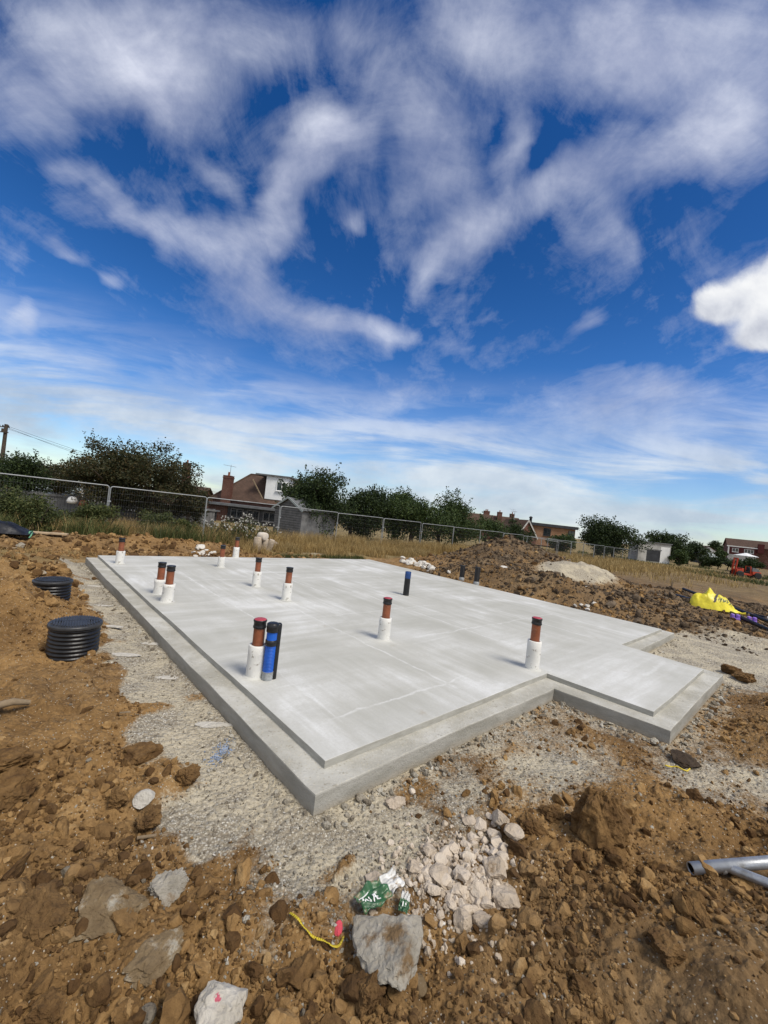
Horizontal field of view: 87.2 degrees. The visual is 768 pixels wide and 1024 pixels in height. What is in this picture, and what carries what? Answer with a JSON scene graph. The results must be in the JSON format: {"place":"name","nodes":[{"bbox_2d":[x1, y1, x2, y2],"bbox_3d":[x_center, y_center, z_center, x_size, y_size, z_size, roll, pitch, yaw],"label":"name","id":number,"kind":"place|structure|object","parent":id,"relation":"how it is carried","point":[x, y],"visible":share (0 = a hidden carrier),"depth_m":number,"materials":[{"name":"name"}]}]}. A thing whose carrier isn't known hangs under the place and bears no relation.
{"place":"outdoors","nodes":[
{"label":"outdoors","id":0,"kind":"place"},
{"bbox_2d":[0,512,472,554],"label":"tall dry grass","id":1,"kind":"structure","parent":0,"point":[434,546],"depth_m":20.05,"materials":[{"name":"plant"}]},
{"bbox_2d":[271,553,365,558],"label":"short green grass","id":2,"kind":"structure","parent":0,"point":[333,556],"depth_m":16.00,"materials":[{"name":"green plant"}]},
{"bbox_2d":[208,536,447,558],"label":"short dry grass","id":3,"kind":"structure","parent":0,"point":[285,546],"depth_m":17.91,"materials":[{"name":"plant"}]},
{"bbox_2d":[0,487,767,1023],"bbox_3d":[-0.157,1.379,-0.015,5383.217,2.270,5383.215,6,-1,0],"label":"ground","id":4,"kind":"structure","parent":0,"point":[652,973],"depth_m":2.58,"materials":[{"name":"soil"}]},
{"bbox_2d":[0,698,30,708],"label":"wooden stick","id":5,"kind":"object","parent":4,"relation":"on","point":[9,702],"visible":1,"depth_m":2.99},
{"bbox_2d":[0,746,34,773],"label":"clay clod","id":6,"kind":"object","parent":4,"relation":"on","point":[15,756],"visible":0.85,"depth_m":2.47,"materials":[{"name":"soil"}]},
{"bbox_2d":[0,520,35,538],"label":"rubble sack","id":7,"kind":"object","parent":4,"relation":"on","point":[8,527],"visible":0.73,"depth_m":10.95,"materials":[{"name":"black plastic"}]},
{"bbox_2d":[0,767,40,809],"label":"clay clod","id":8,"kind":"object","parent":4,"relation":"on","point":[18,784],"visible":0.99,"depth_m":2.19,"materials":[{"name":"soil"}]},
{"bbox_2d":[0,449,56,496],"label":"fruit tree","id":9,"kind":"object","parent":4,"relation":"on","point":[18,465],"visible":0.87,"depth_m":21.11,"materials":[{"name":"green plant"}]},
{"bbox_2d":[0,484,70,531],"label":"bramble bush","id":10,"kind":"object","parent":4,"relation":"on","point":[33,508],"visible":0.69,"depth_m":12.54,"materials":[{"name":"green plant"}]},
{"bbox_2d":[13,877,70,941],"bbox_3d":[-1.429,1.655,1.695,0.226,0.103,0.174,6,-1,15],"label":"clay clod","id":11,"kind":"object","parent":4,"relation":"on","point":[43,911],"visible":0.99,"depth_m":1.67,"materials":[{"name":"soil"}]},
{"bbox_2d":[25,986,66,1023],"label":"clay clod","id":12,"kind":"object","parent":4,"relation":"on","point":[48,1006],"visible":1,"depth_m":1.41,"materials":[{"name":"soil"}]},
{"bbox_2d":[0,543,100,560],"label":"mound grass","id":13,"kind":"structure","parent":4,"relation":"on","point":[19,548],"depth_m":9.53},
{"bbox_2d":[32,576,73,600],"bbox_3d":[-5.092,1.294,6.170,0.497,0.556,0.497,7,-1,-20],"label":"inspection chamber","id":14,"kind":"object","parent":4,"relation":"on","point":[60,586],"visible":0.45,"depth_m":6.07,"materials":[{"name":"black plastic"}]},
{"bbox_2d":[0,473,109,528],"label":"fence panel","id":15,"kind":"object","parent":4,"relation":"on","point":[60,482],"visible":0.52,"depth_m":13.97,"materials":[{"name":"metal"}]},
{"bbox_2d":[37,458,84,503],"bbox_3d":[-21.146,-1.774,25.881,3.441,3.729,3.633,6,-1,0],"label":"fruit tree","id":16,"kind":"object","parent":4,"relation":"on","point":[59,488],"visible":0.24,"depth_m":25.43,"materials":[{"name":"green plant"}]},
{"bbox_2d":[45,615,102,661],"bbox_3d":[-3.441,1.461,4.468,0.497,0.531,0.498,7,-1,-35],"label":"inspection chamber","id":17,"kind":"object","parent":4,"relation":"on","point":[72,638],"visible":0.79,"depth_m":4.30,"materials":[{"name":"black plastic"}]},
{"bbox_2d":[57,501,123,530],"bbox_3d":[-10.470,0.348,14.316,2.589,1.521,1.240,6,-1,12],"label":"bramble bush","id":18,"kind":"object","parent":4,"relation":"on","point":[89,511],"visible":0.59,"depth_m":14.16,"materials":[{"name":"green plant"}]},
{"bbox_2d":[0,489,215,526],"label":"garden fence","id":19,"kind":"object","parent":4,"relation":"on","point":[126,513],"visible":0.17,"depth_m":23.11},
{"bbox_2d":[68,874,148,943],"bbox_3d":[-1.184,1.713,1.765,0.282,0.073,0.268,12,9,-11],"label":"flat stone","id":20,"kind":"object","parent":4,"relation":"on","point":[102,900],"visible":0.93,"depth_m":1.74,"materials":[{"name":"stone"}]},
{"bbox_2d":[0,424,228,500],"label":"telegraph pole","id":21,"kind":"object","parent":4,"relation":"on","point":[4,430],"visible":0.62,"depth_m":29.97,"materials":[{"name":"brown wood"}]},
{"bbox_2d":[107,786,130,809],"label":"clay clod","id":22,"kind":"object","parent":4,"relation":"on","point":[119,797],"visible":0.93,"depth_m":2.28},
{"bbox_2d":[0,512,238,545],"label":"green weeds","id":23,"kind":"object","parent":4,"relation":"on","point":[92,530],"visible":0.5,"depth_m":13.73,"materials":[{"name":"green plant"}]},
{"bbox_2d":[44,428,204,520],"bbox_3d":[-14.852,-1.941,23.073,8.480,5.387,7.386,7,-1,-32],"label":"fruit tree","id":24,"kind":"object","parent":4,"relation":"on","point":[118,468],"visible":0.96,"depth_m":22.01,"materials":[{"name":"green plant"}]},
{"bbox_2d":[110,994,142,1023],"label":"clay clod","id":25,"kind":"object","parent":4,"relation":"on","point":[118,1014],"visible":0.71,"depth_m":1.43,"materials":[{"name":"soil"}]},
{"bbox_2d":[123,741,163,764],"bbox_3d":[-1.726,1.714,2.860,0.246,0.118,0.255,6,-1,27],"label":"clay clod","id":26,"kind":"object","parent":4,"relation":"on","point":[139,753],"visible":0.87,"depth_m":2.83,"materials":[{"name":"soil"}]},
{"bbox_2d":[132,789,154,808],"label":"round stone","id":27,"kind":"object","parent":4,"relation":"on","point":[142,798],"visible":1,"depth_m":2.35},
{"bbox_2d":[136,804,162,831],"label":"clay clod","id":28,"kind":"object","parent":4,"relation":"on","point":[149,816],"visible":1,"depth_m":2.21,"materials":[{"name":"soil"}]},
{"bbox_2d":[142,1002,156,1023],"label":"round stone","id":29,"kind":"object","parent":4,"relation":"on","point":[150,1009],"visible":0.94,"depth_m":1.44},
{"bbox_2d":[122,925,183,989],"bbox_3d":[-0.909,1.772,1.611,0.159,0.056,0.239,11,10,29],"label":"flat stone","id":30,"kind":"object","parent":4,"relation":"on","point":[153,958],"visible":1,"depth_m":1.59,"materials":[{"name":"stone"}]},
{"bbox_2d":[107,486,206,532],"bbox_3d":[-8.976,0.316,16.061,3.521,2.271,0.050,7,-1,-42],"label":"fence panel","id":31,"kind":"object","parent":4,"relation":"on","point":[109,501],"visible":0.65,"depth_m":15.97,"materials":[{"name":"metal"}]},
{"bbox_2d":[0,530,321,599],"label":"berm clods","id":32,"kind":"object","parent":4,"relation":"on","point":[62,568],"visible":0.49,"depth_m":11.14,"materials":[{"name":"soil"}]},
{"bbox_2d":[148,867,188,906],"bbox_3d":[-1.020,1.780,1.919,0.159,0.088,0.159,6,-1,33],"label":"mortar lump","id":33,"kind":"object","parent":4,"relation":"on","point":[167,888],"visible":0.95,"depth_m":1.90,"materials":[{"name":"concrete"}]},
{"bbox_2d":[119,508,222,535],"bbox_3d":[-8.891,0.634,16.673,4.378,1.324,1.403,6,-1,0],"label":"bramble bush","id":34,"kind":"object","parent":4,"relation":"on","point":[156,518],"visible":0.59,"depth_m":16.55,"materials":[{"name":"green plant"}]},
{"bbox_2d":[164,480,211,523],"bbox_3d":[-11.554,-0.402,24.021,3.139,3.112,2.349,6,-1,29],"label":"bush","id":35,"kind":"object","parent":4,"relation":"on","point":[191,510],"visible":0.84,"depth_m":23.69,"materials":[{"name":"green plant"}]},
{"bbox_2d":[176,763,200,785],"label":"clay clod","id":36,"kind":"object","parent":4,"relation":"on","point":[189,775],"visible":0.99,"depth_m":2.60,"materials":[{"name":"soil"}]},
{"bbox_2d":[195,721,232,727],"bbox_3d":[-1.405,1.774,3.362,0.333,0.017,0.100,7,-1,-8],"label":"concrete smear","id":37,"kind":"object","parent":4,"relation":"on","point":[208,724],"visible":0.98,"depth_m":3.35,"materials":[{"name":"concrete"}]},
{"bbox_2d":[202,737,234,768],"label":"blue painted chips","id":38,"kind":"object","parent":4,"relation":"on","point":[221,750],"visible":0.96,"depth_m":3.00,"materials":[{"name":"paint"}]},
{"bbox_2d":[194,979,247,1023],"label":"concrete lump","id":39,"kind":"object","parent":4,"relation":"on","point":[220,1002],"visible":1,"depth_m":1.44,"materials":[{"name":"concrete"}]},
{"bbox_2d":[208,465,297,526],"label":"bungalow","id":40,"kind":"object","parent":4,"relation":"on","point":[260,488],"visible":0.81,"depth_m":40.34,"materials":[{"name":"red brick"}]},
{"bbox_2d":[272,497,337,539],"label":"timber shed","id":41,"kind":"structure","parent":4,"relation":"on","point":[298,521],"depth_m":25.55,"materials":[{"name":"grey wood"}]},
{"bbox_2d":[273,462,359,536],"bbox_3d":[-4.525,-0.757,27.463,5.390,5.574,5.110,6,-1,41],"label":"bush","id":42,"kind":"object","parent":4,"relation":"on","point":[321,493],"visible":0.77,"depth_m":26.45,"materials":[{"name":"green plant"}]},
{"bbox_2d":[339,484,395,540],"bbox_3d":[-1.986,-0.027,31.134,5.622,4.742,4.191,6,-1,0],"label":"bush","id":43,"kind":"object","parent":4,"relation":"on","point":[373,501],"visible":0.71,"depth_m":30.29,"materials":[{"name":"green plant"}]},
{"bbox_2d":[353,969,386,1016],"bbox_3d":[-0.058,1.857,1.561,0.135,0.144,0.137,7,-1,-11],"label":"clay clod","id":44,"kind":"object","parent":4,"relation":"on","point":[372,991],"visible":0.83,"depth_m":1.52,"materials":[{"name":"soil"}]},
{"bbox_2d":[354,865,404,914],"bbox_3d":[-0.018,1.859,1.992,0.271,0.045,0.118,7,-1,-42],"label":"packaging wrapper","id":45,"kind":"object","parent":4,"relation":"on","point":[378,892],"visible":1,"depth_m":1.99,"materials":[{"name":"green plastic"}]},
{"bbox_2d":[0,534,767,1023],"bbox_3d":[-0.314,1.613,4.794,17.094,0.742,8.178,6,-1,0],"label":"clay clods","id":46,"kind":"object","parent":4,"relation":"on","point":[100,990],"visible":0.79,"depth_m":1.87,"materials":[{"name":"soil"}]},
{"bbox_2d":[0,577,767,1023],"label":"soil crumbs","id":47,"kind":"object","parent":4,"relation":"on","point":[414,1011],"visible":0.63,"depth_m":1.84,"materials":[{"name":"soil"}]},
{"bbox_2d":[0,585,767,1023],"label":"stone bits","id":48,"kind":"object","parent":4,"relation":"on","point":[244,919],"visible":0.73,"depth_m":2.25,"materials":[{"name":"stone"}]},
{"bbox_2d":[352,914,422,991],"bbox_3d":[-0.003,1.831,1.687,0.314,0.169,0.294,6,-1,12],"label":"concrete lump","id":49,"kind":"object","parent":4,"relation":"on","point":[387,946],"visible":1,"depth_m":1.66,"materials":[{"name":"concrete"}]},
{"bbox_2d":[23,601,758,997],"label":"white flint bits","id":50,"kind":"object","parent":4,"relation":"on","point":[401,829],"visible":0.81,"depth_m":2.49,"materials":[{"name":"stone"}]},
{"bbox_2d":[385,795,405,809],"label":"stone","id":51,"kind":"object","parent":4,"relation":"on","point":[394,802],"depth_m":2.67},
{"bbox_2d":[85,555,722,816],"bbox_3d":[-0.090,1.993,8.606,8.958,0.400,10.888,7,-1,-44],"label":"house foundation","id":52,"kind":"object","parent":4,"relation":"on","point":[344,706],"visible":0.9,"depth_m":4.95,"materials":[{"name":"concrete"}]},
{"bbox_2d":[113,538,125,564],"bbox_3d":[-5.798,0.862,8.885,0.246,0.582,0.218,6,-1,-35],"label":"drain pipe stub","id":53,"kind":"object","parent":52,"relation":"on","point":[120,557],"visible":1,"depth_m":8.83,"materials":[{"name":"white plastic"}]},
{"bbox_2d":[151,562,166,594],"bbox_3d":[-3.703,1.099,6.680,0.243,0.537,0.223,6,-2,13],"label":"drain pipe stub","id":54,"kind":"object","parent":52,"relation":"on","point":[159,580],"visible":0.88,"depth_m":6.63,"materials":[{"name":"white plastic"}]},
{"bbox_2d":[159,565,175,602],"bbox_3d":[-3.341,1.117,6.265,0.219,0.575,0.246,7,0,-2],"label":"drain pipe stub","id":55,"kind":"object","parent":52,"relation":"on","point":[167,595],"visible":1,"depth_m":6.21,"materials":[{"name":"white plastic"}]},
{"bbox_2d":[242,617,266,679],"bbox_3d":[-1.242,1.331,3.957,0.230,0.578,0.239,6,1,35],"label":"drain pipe stub","id":56,"kind":"object","parent":52,"relation":"on","point":[255,658],"visible":0.92,"depth_m":3.90,"materials":[{"name":"white plastic"}]},
{"bbox_2d":[250,557,261,587],"bbox_3d":[-2.545,1.216,8.101,0.236,0.596,0.230,6,-2,-10],"label":"drain pipe stub","id":57,"kind":"object","parent":52,"relation":"on","point":[256,578],"visible":0.99,"depth_m":8.05,"materials":[{"name":"white plastic"}]},
{"bbox_2d":[261,621,281,680],"bbox_3d":[-1.096,1.356,3.924,0.138,0.560,0.124,6,-1,0],"label":"service duct","id":58,"kind":"object","parent":52,"relation":"on","point":[272,647],"visible":1,"depth_m":3.88,"materials":[{"name":"blue plastic"}]},
{"bbox_2d":[279,567,293,601],"bbox_3d":[-1.727,1.296,7.251,0.228,0.605,0.238,8,-2,-34],"label":"drain pipe stub","id":59,"kind":"object","parent":52,"relation":"on","point":[287,590],"visible":1,"depth_m":7.20,"materials":[{"name":"white plastic"}]},
{"bbox_2d":[375,597,392,641],"bbox_3d":[0.021,1.484,5.604,0.236,0.594,0.233,7,-1,-12],"label":"drain pipe stub","id":60,"kind":"object","parent":52,"relation":"on","point":[384,628],"visible":1,"depth_m":5.55,"materials":[{"name":"white plastic"}]},
{"bbox_2d":[522,616,542,671],"bbox_3d":[1.906,1.661,5.113,0.246,0.658,0.219,6,0,45],"label":"drain pipe stub","id":61,"kind":"object","parent":52,"relation":"on","point":[533,652],"visible":1,"depth_m":5.05,"materials":[{"name":"white plastic"}]},
{"bbox_2d":[398,891,410,913],"bbox_3d":[0.100,1.894,1.957,0.052,0.030,0.104,6,-1,15],"label":"packaging scrap","id":62,"kind":"object","parent":4,"relation":"on","point":[404,903],"visible":1,"depth_m":1.96,"materials":[{"name":"green plastic"}]},
{"bbox_2d":[76,562,743,837],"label":"concrete flakes","id":63,"kind":"object","parent":4,"relation":"on","point":[359,797],"visible":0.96,"depth_m":3.87,"materials":[{"name":"concrete"}]},
{"bbox_2d":[63,560,767,1015],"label":"gravel chips","id":64,"kind":"object","parent":4,"relation":"on","point":[309,822],"visible":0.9,"depth_m":2.56,"materials":[{"name":"gravel"}]},
{"bbox_2d":[379,485,461,543],"bbox_3d":[2.294,0.365,33.098,7.397,4.979,5.689,7,-1,-31],"label":"bush","id":65,"kind":"object","parent":4,"relation":"on","point":[407,506],"visible":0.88,"depth_m":32.11,"materials":[{"name":"green plant"}]},
{"bbox_2d":[417,973,426,997],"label":"brown stone","id":66,"kind":"object","parent":4,"relation":"on","point":[422,987],"visible":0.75,"depth_m":1.64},
{"bbox_2d":[369,788,544,983],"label":"limestone bits","id":67,"kind":"object","parent":4,"relation":"on","point":[440,915],"visible":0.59,"depth_m":2.10,"materials":[{"name":"stone"}]},
{"bbox_2d":[428,863,447,888],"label":"rubble stone","id":68,"kind":"object","parent":67,"relation":"on","point":[437,871],"visible":0.91,"depth_m":2.15,"materials":[{"name":"stone"}]},
{"bbox_2d":[425,486,491,546],"bbox_3d":[6.364,0.533,36.168,6.354,5.767,5.085,6,-1,43],"label":"bush","id":69,"kind":"object","parent":4,"relation":"on","point":[462,511],"visible":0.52,"depth_m":35.80,"materials":[{"name":"green plant"}]},
{"bbox_2d":[453,908,471,932],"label":"rubble stone","id":70,"kind":"object","parent":4,"relation":"on","point":[462,919],"visible":0.95,"depth_m":1.91,"materials":[{"name":"stone"}]},
{"bbox_2d":[470,880,485,897],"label":"rubble stone","id":71,"kind":"object","parent":4,"relation":"on","point":[478,890],"visible":0.99,"depth_m":2.06,"materials":[{"name":"stone"}]},
{"bbox_2d":[472,909,490,928],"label":"rubble stone","id":72,"kind":"object","parent":4,"relation":"on","point":[480,918],"visible":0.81,"depth_m":1.93,"materials":[{"name":"stone"}]},
{"bbox_2d":[468,509,518,539],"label":"terrace house","id":73,"kind":"structure","parent":4,"relation":"on","point":[486,513],"depth_m":86.60,"materials":[{"name":"red brick"}]},
{"bbox_2d":[483,855,506,879],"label":"rubble stone","id":74,"kind":"object","parent":4,"relation":"on","point":[494,866],"visible":1,"depth_m":2.18,"materials":[{"name":"stone"}]},
{"bbox_2d":[474,512,517,541],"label":"bush","id":75,"kind":"object","parent":4,"relation":"on","point":[492,524],"visible":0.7,"depth_m":45.53,"materials":[{"name":"green plant"}]},
{"bbox_2d":[492,809,509,826],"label":"rubble stone","id":76,"kind":"object","parent":4,"relation":"on","point":[499,818],"visible":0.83,"depth_m":2.53,"materials":[{"name":"stone"}]},
{"bbox_2d":[492,881,520,910],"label":"rubble stone","id":77,"kind":"object","parent":4,"relation":"on","point":[504,897],"visible":0.77,"depth_m":2.03,"materials":[{"name":"stone"}]},
{"bbox_2d":[504,823,524,840],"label":"rubble stone","id":78,"kind":"object","parent":4,"relation":"on","point":[514,831],"visible":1,"depth_m":2.39,"materials":[{"name":"stone"}]},
{"bbox_2d":[497,511,537,543],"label":"gabled house","id":79,"kind":"structure","parent":4,"relation":"on","point":[525,523],"depth_m":78.95,"materials":[{"name":"red brick"}]},
{"bbox_2d":[504,514,536,543],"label":"bush","id":80,"kind":"object","parent":4,"relation":"on","point":[515,528],"visible":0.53,"depth_m":51.32,"materials":[{"name":"green plant"}]},
{"bbox_2d":[518,811,548,835],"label":"clay clod","id":81,"kind":"object","parent":4,"relation":"on","point":[529,824],"visible":0.91,"depth_m":2.49,"materials":[{"name":"soil"}]},
{"bbox_2d":[538,803,564,822],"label":"clay clod","id":82,"kind":"object","parent":4,"relation":"on","point":[552,813],"visible":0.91,"depth_m":2.63,"materials":[{"name":"soil"}]},
{"bbox_2d":[529,516,578,548],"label":"flat roofed building","id":83,"kind":"structure","parent":4,"relation":"on","point":[543,531],"depth_m":80.20,"materials":[{"name":"orange brick"}]},
{"bbox_2d":[545,533,577,552],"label":"bush","id":84,"kind":"object","parent":4,"relation":"on","point":[567,538],"visible":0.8,"depth_m":54.44,"materials":[{"name":"green plant"}]},
{"bbox_2d":[569,972,596,996],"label":"clay clod","id":85,"kind":"object","parent":4,"relation":"on","point":[580,983],"visible":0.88,"depth_m":1.66,"materials":[{"name":"soil"}]},
{"bbox_2d":[413,534,767,655],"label":"heap soil clods","id":86,"kind":"object","parent":4,"relation":"on","point":[611,603],"visible":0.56,"depth_m":11.91,"materials":[{"name":"soil"}]},
{"bbox_2d":[413,539,767,705],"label":"clods","id":87,"kind":"object","parent":4,"relation":"on","point":[667,616],"visible":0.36,"depth_m":11.52,"materials":[{"name":"soil"}]},
{"bbox_2d":[569,787,631,852],"bbox_3d":[1.349,1.878,2.471,0.361,0.330,0.296,6,-1,2],"label":"clay clod","id":88,"kind":"object","parent":4,"relation":"on","point":[601,821],"visible":0.96,"depth_m":2.41,"materials":[{"name":"soil"}]},
{"bbox_2d":[576,513,654,557],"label":"bush","id":89,"kind":"object","parent":4,"relation":"on","point":[610,536],"visible":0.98,"depth_m":60.45,"materials":[{"name":"green plant"}]},
{"bbox_2d":[603,846,627,865],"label":"clay clod","id":90,"kind":"object","parent":4,"relation":"on","point":[619,851],"visible":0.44,"depth_m":2.32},
{"bbox_2d":[475,542,767,592],"bbox_3d":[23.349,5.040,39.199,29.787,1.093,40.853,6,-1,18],"label":"field grass","id":91,"kind":"structure","parent":4,"relation":"on","point":[610,564],"depth_m":34.28,"materials":[{"name":"plant"}]},
{"bbox_2d":[628,540,672,563],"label":"white hut","id":92,"kind":"object","parent":4,"relation":"on","point":[659,552],"visible":0.7,"depth_m":62.98,"materials":[{"name":"grey metal"}]},
{"bbox_2d":[646,926,688,968],"bbox_3d":[1.229,1.895,1.752,0.135,0.094,0.135,6,-1,0],"label":"clay clod","id":93,"kind":"object","parent":4,"relation":"on","point":[665,945],"visible":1,"depth_m":1.73,"materials":[{"name":"soil"}]},
{"bbox_2d":[644,528,690,555],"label":"bush","id":94,"kind":"object","parent":4,"relation":"on","point":[659,538],"visible":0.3,"depth_m":82.74,"materials":[{"name":"green plant"}]},
{"bbox_2d":[667,549,689,565],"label":"bush","id":95,"kind":"object","parent":4,"relation":"on","point":[682,555],"visible":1,"depth_m":61.83,"materials":[{"name":"green plant"}]},
{"bbox_2d":[670,749,701,767],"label":"clay clod","id":96,"kind":"object","parent":4,"relation":"on","point":[683,759],"visible":1,"depth_m":3.56,"materials":[{"name":"brown soil"}]},
{"bbox_2d":[665,538,713,563],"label":"bush","id":97,"kind":"object","parent":4,"relation":"on","point":[693,548],"visible":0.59,"depth_m":72.94,"materials":[{"name":"green plant"}]},
{"bbox_2d":[684,895,711,930],"bbox_3d":[1.494,1.896,1.895,0.122,0.061,0.170,18,22,0],"label":"clay clod","id":98,"kind":"object","parent":4,"relation":"on","point":[698,912],"visible":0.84,"depth_m":1.90,"materials":[{"name":"soil"}]},
{"bbox_2d":[696,556,734,569],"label":"hedge","id":99,"kind":"object","parent":4,"relation":"on","point":[717,561],"visible":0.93,"depth_m":65.55,"materials":[{"name":"green plant"}]},
{"bbox_2d":[675,594,767,630],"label":"black pipe","id":100,"kind":"object","parent":4,"relation":"on","point":[752,622],"visible":0.41,"depth_m":11.20,"materials":[{"name":"plastic"}]},
{"bbox_2d":[689,588,745,614],"bbox_3d":[10.118,2.682,12.246,1.404,0.700,0.611,6,-1,20],"label":"yellow bag","id":101,"kind":"object","parent":100,"relation":"on","point":[709,598],"visible":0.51,"depth_m":12.14,"materials":[{"name":"plastic"}]},
{"bbox_2d":[686,855,767,888],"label":"steel tube brace","id":102,"kind":"object","parent":4,"relation":"on","point":[743,867],"visible":0.99,"depth_m":2.23,"materials":[{"name":"silver metal"}]},
{"bbox_2d":[724,557,761,578],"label":"tractor","id":103,"kind":"object","parent":4,"relation":"on","point":[749,571],"visible":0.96,"depth_m":48.13,"materials":[{"name":"orange paint"}]},
{"bbox_2d":[731,671,756,682],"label":"clay clod","id":104,"kind":"object","parent":4,"relation":"on","point":[744,677],"visible":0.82,"depth_m":6.11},
{"bbox_2d":[722,538,767,569],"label":"red house","id":105,"kind":"structure","parent":4,"relation":"on","point":[757,549],"depth_m":103.48,"materials":[{"name":"brick"}]},
{"bbox_2d":[723,556,766,570],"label":"hedge","id":106,"kind":"object","parent":4,"relation":"on","point":[751,562],"visible":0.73,"depth_m":61.68,"materials":[{"name":"green plant"}]},
{"bbox_2d":[0,0,767,546],"label":"sky","id":107,"kind":"structure","parent":0,"point":[511,255],"materials":[{"name":"blue"}]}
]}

